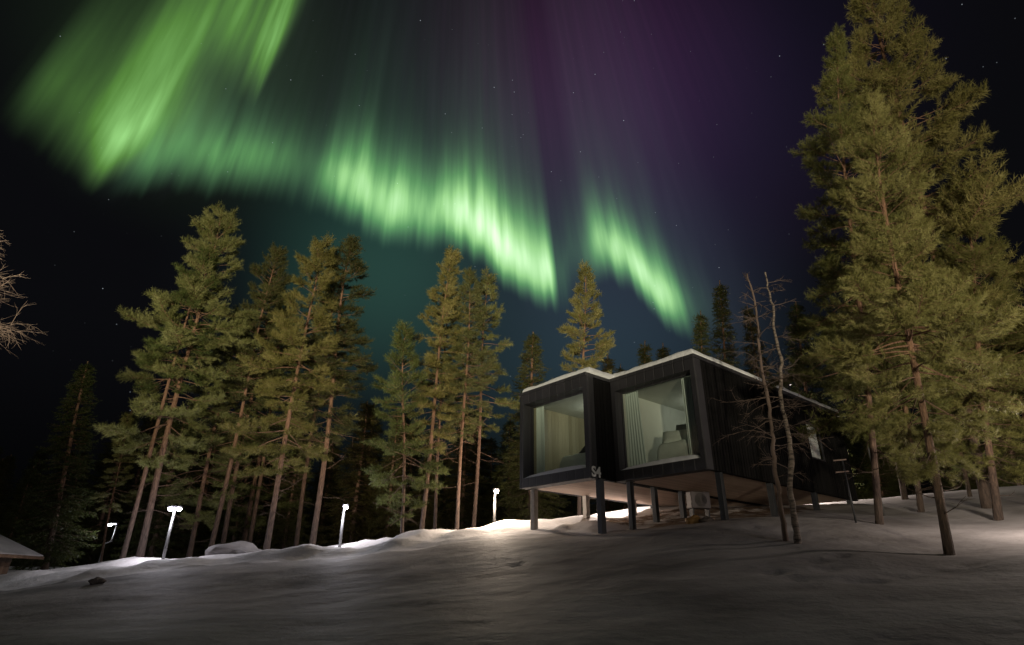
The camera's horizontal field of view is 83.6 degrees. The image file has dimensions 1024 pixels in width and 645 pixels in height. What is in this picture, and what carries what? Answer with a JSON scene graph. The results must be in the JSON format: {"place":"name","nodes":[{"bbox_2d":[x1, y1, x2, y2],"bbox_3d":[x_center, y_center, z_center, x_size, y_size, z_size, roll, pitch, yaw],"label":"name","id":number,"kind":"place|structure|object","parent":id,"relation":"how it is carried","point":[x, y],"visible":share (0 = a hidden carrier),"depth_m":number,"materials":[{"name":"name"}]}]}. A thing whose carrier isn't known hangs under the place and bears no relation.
{"place":"outdoors","nodes":[
{"label":"outdoors","id":0,"kind":"place"},
{"bbox_2d":[0,485,1023,644],"bbox_3d":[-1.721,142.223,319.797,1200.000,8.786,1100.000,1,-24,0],"label":"ground","id":1,"kind":"structure","parent":0,"point":[748,575],"depth_m":9.23,"materials":[{"name":"white snow"}]},
{"bbox_2d":[0,230,42,356],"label":"bare birch","id":2,"kind":"object","parent":1,"relation":"on","point":[8,327],"visible":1,"depth_m":14.79,"materials":[{"name":"brown plant"}]},
{"bbox_2d":[0,535,43,573],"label":"log hut","id":3,"kind":"object","parent":1,"relation":"on","point":[10,549],"visible":0.88,"depth_m":20.84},
{"bbox_2d":[10,452,80,566],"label":"spruce tree","id":4,"kind":"object","parent":1,"relation":"on","point":[60,473],"visible":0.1,"depth_m":32.58,"materials":[{"name":"green plant"}]},
{"bbox_2d":[4,360,101,569],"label":"pine tree","id":5,"kind":"object","parent":1,"relation":"on","point":[50,547],"visible":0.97,"depth_m":26.88,"materials":[{"name":"green plant"}]},
{"bbox_2d":[20,451,91,566],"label":"spruce tree","id":6,"kind":"object","parent":1,"relation":"on","point":[83,454],"visible":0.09,"depth_m":40.64,"materials":[{"name":"green plant"}]},
{"bbox_2d":[88,577,106,584],"bbox_3d":[-10.348,6.465,14.310,0.395,0.198,0.364,12,-27,-24],"label":"dark stone","id":7,"kind":"object","parent":1,"relation":"on","point":[97,580],"visible":0.94,"depth_m":14.19,"materials":[{"name":"black stone"}]},
{"bbox_2d":[67,433,130,565],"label":"spruce tree","id":8,"kind":"object","parent":1,"relation":"on","point":[90,554],"visible":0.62,"depth_m":32.92,"materials":[{"name":"green plant"}]},
{"bbox_2d":[61,410,140,566],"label":"spruce tree","id":9,"kind":"object","parent":1,"relation":"on","point":[101,464],"visible":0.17,"depth_m":47.80,"materials":[{"name":"green plant"}]},
{"bbox_2d":[98,522,117,562],"bbox_3d":[-19.069,10.607,26.922,0.477,2.295,0.174,1,-24,0],"label":"street lamp","id":10,"kind":"object","parent":1,"relation":"on","point":[112,523],"visible":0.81,"depth_m":27.22,"materials":[{"name":"metal"}]},
{"bbox_2d":[89,412,142,562],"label":"pine tree","id":11,"kind":"object","parent":1,"relation":"on","point":[125,419],"visible":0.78,"depth_m":27.19,"materials":[{"name":"green plant"}]},
{"bbox_2d":[71,413,166,564],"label":"spruce tree","id":12,"kind":"object","parent":1,"relation":"on","point":[152,423],"visible":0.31,"depth_m":38.77,"materials":[{"name":"green plant"}]},
{"bbox_2d":[104,418,178,559],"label":"spruce tree","id":13,"kind":"object","parent":1,"relation":"on","point":[136,482],"visible":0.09,"depth_m":37.73,"materials":[{"name":"green plant"}]},
{"bbox_2d":[108,406,199,560],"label":"spruce tree","id":14,"kind":"object","parent":1,"relation":"on","point":[156,537],"visible":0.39,"depth_m":30.61,"materials":[{"name":"green plant"}]},
{"bbox_2d":[161,505,182,558],"bbox_3d":[-12.360,7.713,20.584,0.509,2.160,0.209,3,-24,-5],"label":"street lamp","id":15,"kind":"object","parent":1,"relation":"on","point":[174,508],"visible":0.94,"depth_m":20.72,"materials":[{"name":"metal"}]},
{"bbox_2d":[119,245,226,558],"bbox_3d":[-14.141,2.711,23.860,3.254,14.076,3.195,19,-30,-35],"label":"pine tree","id":16,"kind":"object","parent":1,"relation":"on","point":[149,386],"visible":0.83,"depth_m":24.36,"materials":[{"name":"green plant"}]},
{"bbox_2d":[90,200,265,556],"bbox_3d":[-14.070,1.696,24.788,5.387,16.759,5.883,-1,-24,-1],"label":"pine tree","id":17,"kind":"object","parent":1,"relation":"on","point":[226,221],"visible":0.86,"depth_m":24.44,"materials":[{"name":"green plant"}]},
{"bbox_2d":[164,427,209,556],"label":"spruce tree","id":18,"kind":"object","parent":1,"relation":"on","point":[199,458],"visible":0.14,"depth_m":48.05,"materials":[{"name":"green plant"}]},
{"bbox_2d":[155,426,232,558],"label":"spruce tree","id":19,"kind":"object","parent":1,"relation":"on","point":[201,528],"visible":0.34,"depth_m":33.09,"materials":[{"name":"green plant"}]},
{"bbox_2d":[139,305,263,557],"bbox_3d":[-13.911,4.922,27.219,4.853,12.631,4.092,-10,-26,23],"label":"pine tree","id":20,"kind":"object","parent":1,"relation":"on","point":[200,500],"visible":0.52,"depth_m":26.32,"materials":[{"name":"green plant"}]},
{"bbox_2d":[183,445,221,556],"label":"spruce tree","id":21,"kind":"object","parent":1,"relation":"on","point":[209,490],"visible":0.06,"depth_m":40.82,"materials":[{"name":"green plant"}]},
{"bbox_2d":[177,442,243,551],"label":"spruce tree","id":22,"kind":"object","parent":1,"relation":"on","point":[221,488],"visible":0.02,"depth_m":49.17,"materials":[{"name":"green plant"}]},
{"bbox_2d":[203,422,260,553],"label":"spruce tree","id":23,"kind":"object","parent":1,"relation":"on","point":[236,534],"visible":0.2,"depth_m":32.42,"materials":[{"name":"green plant"}]},
{"bbox_2d":[205,541,260,554],"bbox_3d":[-9.651,8.213,20.203,2.166,0.953,1.208,1,-24,0],"label":"snow boulder","id":24,"kind":"object","parent":1,"relation":"on","point":[238,547],"visible":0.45,"depth_m":19.85,"materials":[{"name":"white snow"}]},
{"bbox_2d":[198,411,277,556],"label":"spruce tree","id":25,"kind":"object","parent":1,"relation":"on","point":[265,486],"visible":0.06,"depth_m":38.44,"materials":[{"name":"green plant"}]},
{"bbox_2d":[199,271,297,543],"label":"pine tree","id":26,"kind":"object","parent":1,"relation":"on","point":[228,513],"visible":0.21,"depth_m":28.76,"materials":[{"name":"green plant"}]},
{"bbox_2d":[201,241,296,547],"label":"pine tree","id":27,"kind":"object","parent":1,"relation":"on","point":[279,252],"visible":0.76,"depth_m":27.20,"materials":[{"name":"green plant"}]},
{"bbox_2d":[195,339,315,542],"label":"pine tree","id":28,"kind":"object","parent":1,"relation":"on","point":[248,518],"visible":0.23,"depth_m":29.97,"materials":[{"name":"green plant"}]},
{"bbox_2d":[245,457,276,548],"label":"spruce tree","id":29,"kind":"object","parent":1,"relation":"on","point":[265,507],"visible":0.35,"depth_m":32.15,"materials":[{"name":"green plant"}]},
{"bbox_2d":[227,286,305,542],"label":"pine tree","id":30,"kind":"object","parent":1,"relation":"on","point":[252,525],"visible":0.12,"depth_m":30.15,"materials":[{"name":"green plant"}]},
{"bbox_2d":[256,440,312,549],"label":"spruce tree","id":31,"kind":"object","parent":1,"relation":"on","point":[282,541],"visible":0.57,"depth_m":31.34,"materials":[{"name":"green plant"}]},
{"bbox_2d":[217,231,355,549],"bbox_3d":[-9.298,2.442,24.009,4.718,14.399,5.039,1,-24,0],"label":"pine tree","id":32,"kind":"object","parent":1,"relation":"on","point":[289,336],"visible":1,"depth_m":23.66,"materials":[{"name":"green plant"}]},
{"bbox_2d":[260,417,318,548],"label":"spruce tree","id":33,"kind":"object","parent":1,"relation":"on","point":[289,494],"visible":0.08,"depth_m":46.73,"materials":[{"name":"green plant"}]},
{"bbox_2d":[286,434,345,546],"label":"spruce tree","id":34,"kind":"object","parent":1,"relation":"on","point":[325,519],"visible":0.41,"depth_m":39.11,"materials":[{"name":"green plant"}]},
{"bbox_2d":[280,280,361,546],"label":"pine tree","id":35,"kind":"object","parent":1,"relation":"on","point":[302,494],"visible":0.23,"depth_m":28.19,"materials":[{"name":"green plant"}]},
{"bbox_2d":[301,449,346,546],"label":"spruce tree","id":36,"kind":"object","parent":1,"relation":"on","point":[333,459],"visible":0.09,"depth_m":47.26,"materials":[{"name":"green plant"}]},
{"bbox_2d":[283,233,380,544],"bbox_3d":[-8.058,2.577,25.555,4.178,15.088,4.345,0,-24,0],"label":"pine tree","id":37,"kind":"object","parent":1,"relation":"on","point":[351,245],"visible":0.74,"depth_m":25.84,"materials":[{"name":"green plant"}]},
{"bbox_2d":[338,504,348,546],"bbox_3d":[-6.116,7.505,20.717,0.219,1.806,0.209,3,-24,-5],"label":"street lamp","id":38,"kind":"object","parent":1,"relation":"on","point":[345,506],"visible":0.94,"depth_m":20.76,"materials":[{"name":"metal"}]},
{"bbox_2d":[307,401,385,546],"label":"spruce tree","id":39,"kind":"object","parent":1,"relation":"on","point":[353,518],"visible":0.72,"depth_m":32.03,"materials":[{"name":"green plant"}]},
{"bbox_2d":[327,404,392,540],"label":"spruce tree","id":40,"kind":"object","parent":1,"relation":"on","point":[380,431],"visible":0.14,"depth_m":41.73,"materials":[{"name":"green plant"}]},
{"bbox_2d":[364,414,407,539],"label":"spruce tree","id":41,"kind":"object","parent":1,"relation":"on","point":[392,530],"visible":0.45,"depth_m":31.11,"materials":[{"name":"green plant"}]},
{"bbox_2d":[373,414,423,533],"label":"spruce tree","id":42,"kind":"object","parent":1,"relation":"on","point":[408,421],"visible":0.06,"depth_m":50.72,"materials":[{"name":"green plant"}]},
{"bbox_2d":[375,430,431,537],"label":"spruce tree","id":43,"kind":"object","parent":1,"relation":"on","point":[417,457],"visible":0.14,"depth_m":39.47,"materials":[{"name":"green plant"}]},
{"bbox_2d":[360,319,451,533],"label":"pine tree","id":44,"kind":"object","parent":1,"relation":"on","point":[380,479],"visible":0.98,"depth_m":21.66,"materials":[{"name":"green plant"}]},
{"bbox_2d":[404,453,449,530],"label":"spruce tree","id":45,"kind":"object","parent":1,"relation":"on","point":[430,506],"visible":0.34,"depth_m":31.05,"materials":[{"name":"green plant"}]},
{"bbox_2d":[409,453,444,530],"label":"spruce tree","id":46,"kind":"object","parent":1,"relation":"on","point":[431,500],"visible":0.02,"depth_m":39.04,"materials":[{"name":"green plant"}]},
{"bbox_2d":[406,245,472,528],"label":"pine tree","id":47,"kind":"object","parent":1,"relation":"on","point":[433,360],"visible":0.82,"depth_m":23.64,"materials":[{"name":"green plant"}]},
{"bbox_2d":[428,451,455,529],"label":"spruce tree","id":48,"kind":"object","parent":1,"relation":"on","point":[448,467],"visible":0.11,"depth_m":47.28,"materials":[{"name":"green plant"}]},
{"bbox_2d":[419,285,468,528],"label":"pine tree","id":49,"kind":"object","parent":1,"relation":"on","point":[439,428],"visible":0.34,"depth_m":24.12,"materials":[{"name":"green plant"}]},
{"bbox_2d":[432,408,492,529],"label":"spruce tree","id":50,"kind":"object","parent":1,"relation":"on","point":[463,519],"visible":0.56,"depth_m":34.09,"materials":[{"name":"green plant"}]},
{"bbox_2d":[438,267,497,529],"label":"pine tree","id":51,"kind":"object","parent":1,"relation":"on","point":[470,279],"visible":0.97,"depth_m":23.60,"materials":[{"name":"green plant"}]},
{"bbox_2d":[439,408,499,528],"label":"spruce tree","id":52,"kind":"object","parent":1,"relation":"on","point":[483,466],"visible":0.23,"depth_m":38.09,"materials":[{"name":"green plant"}]},
{"bbox_2d":[444,265,519,527],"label":"pine tree","id":53,"kind":"object","parent":1,"relation":"on","point":[483,327],"visible":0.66,"depth_m":25.73,"materials":[{"name":"green plant"}]},
{"bbox_2d":[468,437,505,527],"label":"spruce tree","id":54,"kind":"object","parent":1,"relation":"on","point":[493,449],"visible":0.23,"depth_m":48.38,"materials":[{"name":"green plant"}]},
{"bbox_2d":[493,488,498,522],"bbox_3d":[-0.578,6.721,20.549,0.219,1.501,0.209,3,-24,-5],"label":"street lamp","id":55,"kind":"object","parent":1,"relation":"on","point":[495,490],"visible":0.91,"depth_m":20.59,"materials":[{"name":"metal"}]},
{"bbox_2d":[478,419,525,524],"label":"spruce tree","id":56,"kind":"object","parent":1,"relation":"on","point":[509,434],"visible":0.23,"depth_m":34.83,"materials":[{"name":"green plant"}]},
{"bbox_2d":[488,332,572,522],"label":"spruce tree","id":57,"kind":"object","parent":1,"relation":"on","point":[514,485],"visible":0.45,"depth_m":29.50,"materials":[{"name":"green plant"}]},
{"bbox_2d":[516,489,564,519],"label":"spruce tree","id":58,"kind":"object","parent":1,"relation":"on","point":[559,516],"visible":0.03,"depth_m":33.34,"materials":[{"name":"green plant"}]},
{"bbox_2d":[554,494,595,517],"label":"spruce tree","id":59,"kind":"object","parent":1,"relation":"on","point":[569,510],"visible":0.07,"depth_m":45.86,"materials":[{"name":"green plant"}]},
{"bbox_2d":[563,495,596,516],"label":"spruce tree","id":60,"kind":"object","parent":1,"relation":"on","point":[592,505],"visible":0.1,"depth_m":39.15,"materials":[{"name":"green plant"}]},
{"bbox_2d":[552,259,615,515],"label":"pine tree","id":61,"kind":"object","parent":1,"relation":"on","point":[580,316],"visible":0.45,"depth_m":29.07,"materials":[{"name":"green plant"}]},
{"bbox_2d":[591,353,627,511],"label":"spruce tree","id":62,"kind":"object","parent":1,"relation":"on","point":[607,368],"visible":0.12,"depth_m":44.18,"materials":[{"name":"green plant"}]},
{"bbox_2d":[606,500,637,511],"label":"spruce tree","id":63,"kind":"object","parent":1,"relation":"on","point":[621,504],"visible":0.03,"depth_m":38.08,"materials":[{"name":"green plant"}]},
{"bbox_2d":[637,340,652,506],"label":"spruce tree","id":64,"kind":"object","parent":1,"relation":"on","point":[644,357],"visible":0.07,"depth_m":44.74,"materials":[{"name":"green plant"}]},
{"bbox_2d":[655,345,670,360],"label":"spruce tree","id":65,"kind":"object","parent":1,"relation":"on","point":[664,352],"visible":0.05,"depth_m":45.88,"materials":[{"name":"green plant"}]},
{"bbox_2d":[519,349,857,533],"bbox_3d":[6.176,4.651,19.512,10.460,5.765,6.090,19,-30,-36],"label":"cabin","id":66,"kind":"object","parent":1,"relation":"on","point":[585,407],"visible":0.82,"depth_m":17.37,"materials":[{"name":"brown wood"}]},
{"bbox_2d":[536,406,544,472],"bbox_3d":[0.932,3.935,18.771,0.052,2.380,0.400,19,-30,-36],"label":"curtain","id":67,"kind":"object","parent":66,"relation":"hanging from","point":[540,436],"visible":0.9,"depth_m":18.79,"materials":[{"name":"fabric"}]},
{"bbox_2d":[532,391,582,474],"bbox_3d":[1.543,3.536,17.887,0.070,2.400,2.710,19,-30,-36],"label":"window","id":68,"kind":"structure","parent":66,"relation":"in","point":[533,407],"depth_m":18.70,"materials":[{"name":"black metal"}]},
{"bbox_2d":[560,453,585,469],"bbox_3d":[2.885,4.488,18.283,2.000,1.045,1.960,19,-30,-36],"label":"bed","id":69,"kind":"object","parent":66,"relation":"on","point":[573,460],"visible":0.13,"depth_m":17.98,"materials":[{"name":"fabric"}]},
{"bbox_2d":[591,466,600,477],"bbox_3d":[2.379,4.215,16.165,0.376,0.300,0.025,19,-30,-36],"label":"cabin number","id":70,"kind":"object","parent":66,"relation":"attached to","point":[598,472],"visible":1,"depth_m":16.16,"materials":[{"name":"white paint"}]},
{"bbox_2d":[625,391,646,467],"bbox_3d":[3.704,3.238,17.138,0.052,2.380,0.625,19,-30,-36],"label":"curtain","id":71,"kind":"object","parent":66,"relation":"hanging from","point":[637,455],"visible":0.94,"depth_m":17.16,"materials":[{"name":"fabric"}]},
{"bbox_2d":[620,373,689,467],"bbox_3d":[4.233,2.879,16.346,0.070,2.400,2.680,19,-30,-36],"label":"window","id":72,"kind":"structure","parent":66,"relation":"in","point":[621,394],"depth_m":17.12,"materials":[{"name":"black metal"}]},
{"bbox_2d":[657,439,689,462],"bbox_3d":[5.402,3.697,16.446,1.880,1.045,1.700,19,-30,-36],"label":"bed","id":73,"kind":"object","parent":66,"relation":"in","point":[673,449],"visible":0.29,"depth_m":16.09,"materials":[{"name":"fabric"}]},
{"bbox_2d":[662,429,687,443],"bbox_3d":[4.800,3.372,16.649,0.840,0.540,0.320,-13,-57,27],"label":"pillow","id":74,"kind":"object","parent":73,"relation":"on","point":[672,436],"visible":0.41,"depth_m":16.56,"materials":[{"name":"fabric"}]},
{"bbox_2d":[681,376,699,458],"bbox_3d":[5.005,2.619,15.719,0.052,2.380,0.550,19,-30,-36],"label":"curtain","id":75,"kind":"object","parent":66,"relation":"hanging from","point":[690,418],"visible":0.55,"depth_m":15.82,"materials":[{"name":"fabric"}]},
{"bbox_2d":[805,421,825,461],"bbox_3d":[10.131,4.002,19.200,1.020,1.222,0.079,19,-30,-36],"label":"window","id":76,"kind":"structure","parent":66,"relation":"in","point":[815,452],"depth_m":19.24,"materials":[{"name":"clear glass"}]},
{"bbox_2d":[685,515,699,523],"bbox_3d":[4.982,5.453,15.680,0.489,0.372,0.314,1,-24,0],"label":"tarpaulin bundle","id":77,"kind":"object","parent":1,"relation":"on","point":[693,519],"visible":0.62,"depth_m":15.58,"materials":[{"name":"fabric"}]},
{"bbox_2d":[686,491,710,516],"bbox_3d":[5.297,5.260,16.181,0.600,0.906,0.297,6,-25,-11],"label":"heat pump","id":78,"kind":"object","parent":1,"relation":"on","point":[697,500],"visible":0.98,"depth_m":16.15,"materials":[{"name":"metal"}]},
{"bbox_2d":[691,311,711,355],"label":"spruce tree","id":79,"kind":"object","parent":1,"relation":"on","point":[700,325],"visible":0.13,"depth_m":29.23,"materials":[{"name":"green plant"}]},
{"bbox_2d":[699,516,713,522],"bbox_3d":[5.276,5.381,15.490,0.435,0.282,0.326,1,-24,0],"label":"rock","id":80,"kind":"object","parent":1,"relation":"on","point":[705,519],"visible":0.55,"depth_m":15.39,"materials":[{"name":"stone"}]},
{"bbox_2d":[708,280,743,370],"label":"spruce tree","id":81,"kind":"object","parent":1,"relation":"on","point":[722,334],"visible":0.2,"depth_m":29.42,"materials":[{"name":"green plant"}]},
{"bbox_2d":[740,306,772,381],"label":"spruce tree","id":82,"kind":"object","parent":1,"relation":"on","point":[748,328],"visible":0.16,"depth_m":30.07,"materials":[{"name":"green plant"}]},
{"bbox_2d":[708,272,819,540],"bbox_3d":[5.372,1.718,12.332,2.242,6.234,2.266,-9,-26,21],"label":"bare spruce","id":83,"kind":"object","parent":1,"relation":"on","point":[785,537],"visible":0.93,"depth_m":12.05,"materials":[{"name":"brown plant"}]},
{"bbox_2d":[736,272,833,543],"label":"bare birch","id":84,"kind":"object","parent":1,"relation":"on","point":[793,513],"visible":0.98,"depth_m":11.80,"materials":[{"name":"brown plant"}]},
{"bbox_2d":[782,302,863,489],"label":"spruce tree","id":85,"kind":"object","parent":1,"relation":"on","point":[805,392],"visible":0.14,"depth_m":27.70,"materials":[{"name":"green plant"}]},
{"bbox_2d":[833,459,856,522],"bbox_3d":[7.939,4.070,13.559,0.323,1.672,0.044,1,-24,0],"label":"stake","id":86,"kind":"object","parent":1,"relation":"on","point":[844,471],"visible":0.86,"depth_m":13.66,"materials":[{"name":"metal"}]},
{"bbox_2d":[821,399,872,499],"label":"spruce tree","id":87,"kind":"object","parent":1,"relation":"on","point":[858,491],"visible":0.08,"depth_m":32.41,"materials":[{"name":"green plant"}]},
{"bbox_2d":[843,431,867,498],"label":"spruce tree","id":88,"kind":"object","parent":1,"relation":"on","point":[848,443],"visible":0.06,"depth_m":41.85,"materials":[{"name":"green plant"}]},
{"bbox_2d":[765,23,964,524],"bbox_3d":[9.860,-2.639,16.422,4.514,17.002,4.527,9,-24,4],"label":"pine tree","id":89,"kind":"object","parent":1,"relation":"on","point":[843,388],"visible":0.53,"depth_m":16.23,"materials":[{"name":"green plant"}]},
{"bbox_2d":[845,405,885,491],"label":"spruce tree","id":90,"kind":"object","parent":1,"relation":"on","point":[856,446],"visible":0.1,"depth_m":49.68,"materials":[{"name":"green plant"}]},
{"bbox_2d":[844,254,908,499],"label":"pine tree","id":91,"kind":"object","parent":1,"relation":"on","point":[904,493],"visible":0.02,"depth_m":19.73,"materials":[{"name":"green plant"}]},
{"bbox_2d":[857,431,900,498],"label":"spruce tree","id":92,"kind":"object","parent":1,"relation":"on","point":[889,480],"visible":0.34,"depth_m":34.91,"materials":[{"name":"green plant"}]},
{"bbox_2d":[857,400,915,497],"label":"spruce tree","id":93,"kind":"object","parent":1,"relation":"on","point":[860,458],"visible":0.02,"depth_m":40.96,"materials":[{"name":"green plant"}]},
{"bbox_2d":[875,415,915,496],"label":"spruce tree","id":94,"kind":"object","parent":1,"relation":"on","point":[898,487],"visible":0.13,"depth_m":35.06,"materials":[{"name":"green plant"}]},
{"bbox_2d":[850,236,961,511],"bbox_3d":[12.311,1.117,18.095,2.882,10.015,3.553,8,-24,3],"label":"pine tree","id":95,"kind":"object","parent":1,"relation":"on","point":[920,503],"visible":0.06,"depth_m":17.43,"materials":[{"name":"green plant"}]},
{"bbox_2d":[797,85,1023,554],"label":"pine tree","id":96,"kind":"object","parent":1,"relation":"on","point":[936,302],"visible":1,"depth_m":11.55,"materials":[{"name":"green plant"}]},
{"bbox_2d":[890,405,933,493],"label":"spruce tree","id":97,"kind":"object","parent":1,"relation":"on","point":[924,491],"visible":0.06,"depth_m":48.36,"materials":[{"name":"green plant"}]},
{"bbox_2d":[812,0,1023,508],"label":"pine tree","id":98,"kind":"object","parent":1,"relation":"on","point":[965,194],"visible":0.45,"depth_m":19.31,"materials":[{"name":"green plant"}]},
{"bbox_2d":[881,207,1023,520],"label":"pine tree","id":99,"kind":"object","parent":1,"relation":"on","point":[1017,375],"visible":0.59,"depth_m":15.28,"materials":[{"name":"green plant"}]},
{"bbox_2d":[931,420,976,491],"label":"spruce tree","id":100,"kind":"object","parent":1,"relation":"on","point":[962,487],"visible":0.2,"depth_m":33.07,"materials":[{"name":"green plant"}]},
{"bbox_2d":[918,322,993,496],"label":"pine tree","id":101,"kind":"object","parent":1,"relation":"on","point":[968,489],"visible":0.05,"depth_m":17.74,"materials":[{"name":"green plant"}]},
{"bbox_2d":[963,451,999,488],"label":"spruce tree","id":102,"kind":"object","parent":1,"relation":"on","point":[973,477],"visible":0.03,"depth_m":34.67,"materials":[{"name":"green plant"}]},
{"bbox_2d":[981,339,1023,486],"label":"spruce tree","id":103,"kind":"object","parent":1,"relation":"on","point":[1013,456],"visible":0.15,"depth_m":21.88,"materials":[{"name":"green plant"}]},
{"bbox_2d":[984,277,1023,460],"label":"pine tree","id":104,"kind":"object","parent":1,"relation":"on","point":[1009,350],"visible":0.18,"depth_m":15.86,"materials":[{"name":"green plant"}]},
{"bbox_2d":[991,431,1023,486],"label":"spruce tree","id":105,"kind":"object","parent":1,"relation":"on","point":[1004,467],"visible":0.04,"depth_m":34.38,"materials":[{"name":"green plant"}]},
{"bbox_2d":[0,0,1023,565],"label":"sky","id":106,"kind":"structure","parent":0,"point":[646,143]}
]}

